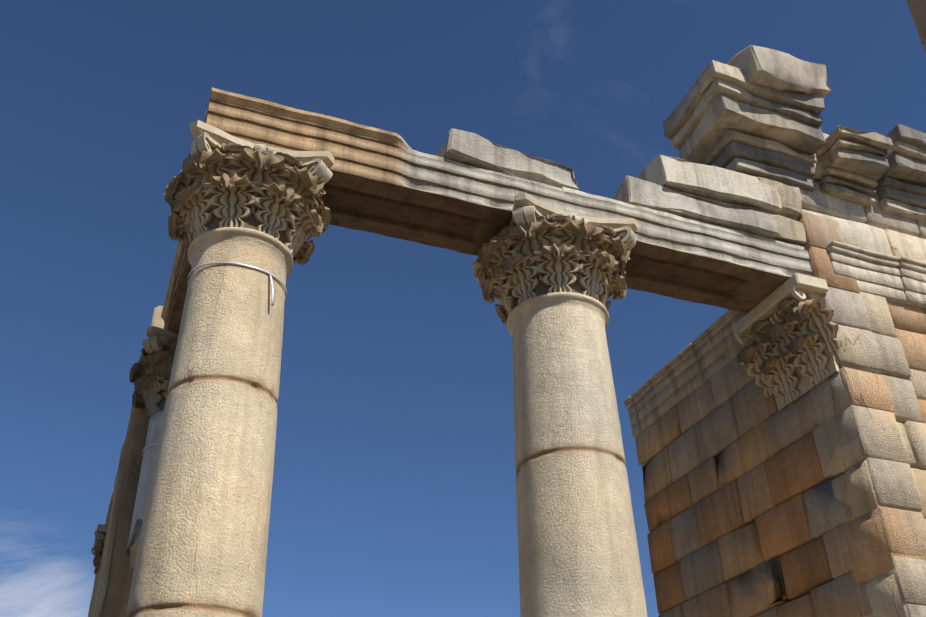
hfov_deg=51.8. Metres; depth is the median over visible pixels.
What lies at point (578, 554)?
side column
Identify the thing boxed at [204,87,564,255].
architrave side
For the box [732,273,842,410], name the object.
anta cap
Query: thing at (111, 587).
rubble wall
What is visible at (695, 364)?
architrave band
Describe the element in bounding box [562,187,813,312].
architrave side
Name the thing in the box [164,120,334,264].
capital corner
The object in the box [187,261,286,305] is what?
metal band
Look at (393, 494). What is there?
sky
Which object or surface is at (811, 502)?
cella walls
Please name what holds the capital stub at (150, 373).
on the stub column at (152, 437)
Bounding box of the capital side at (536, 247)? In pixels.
[472,192,637,323]
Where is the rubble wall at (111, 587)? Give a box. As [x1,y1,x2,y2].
[88,306,164,616]
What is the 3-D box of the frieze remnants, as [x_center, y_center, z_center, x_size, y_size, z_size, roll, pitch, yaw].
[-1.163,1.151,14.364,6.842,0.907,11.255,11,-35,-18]
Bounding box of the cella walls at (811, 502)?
[635,180,925,616]
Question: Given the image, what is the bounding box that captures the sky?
[0,0,925,616]
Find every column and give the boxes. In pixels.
[126,227,292,616]
[127,410,163,577]
[506,292,646,616]
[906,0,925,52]
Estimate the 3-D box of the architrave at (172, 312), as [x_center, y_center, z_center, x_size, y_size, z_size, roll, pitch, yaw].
[-2.749,-0.396,10.699,0.958,0.580,3.113,11,-35,-18]
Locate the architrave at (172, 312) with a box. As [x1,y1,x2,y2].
[161,238,191,333]
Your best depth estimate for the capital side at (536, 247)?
9.31 m
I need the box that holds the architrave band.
[623,240,925,436]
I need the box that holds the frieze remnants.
[205,111,806,245]
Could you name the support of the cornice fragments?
attached to the cella walls at (811, 502)
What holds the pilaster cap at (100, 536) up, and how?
attached to the rubble wall at (111, 587)
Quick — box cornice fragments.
[663,45,925,221]
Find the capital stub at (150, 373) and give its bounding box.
[129,326,178,422]
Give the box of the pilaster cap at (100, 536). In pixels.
[91,524,106,573]
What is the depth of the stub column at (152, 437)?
10.55 m
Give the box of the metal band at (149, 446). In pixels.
[142,443,157,454]
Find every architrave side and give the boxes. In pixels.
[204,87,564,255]
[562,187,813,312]

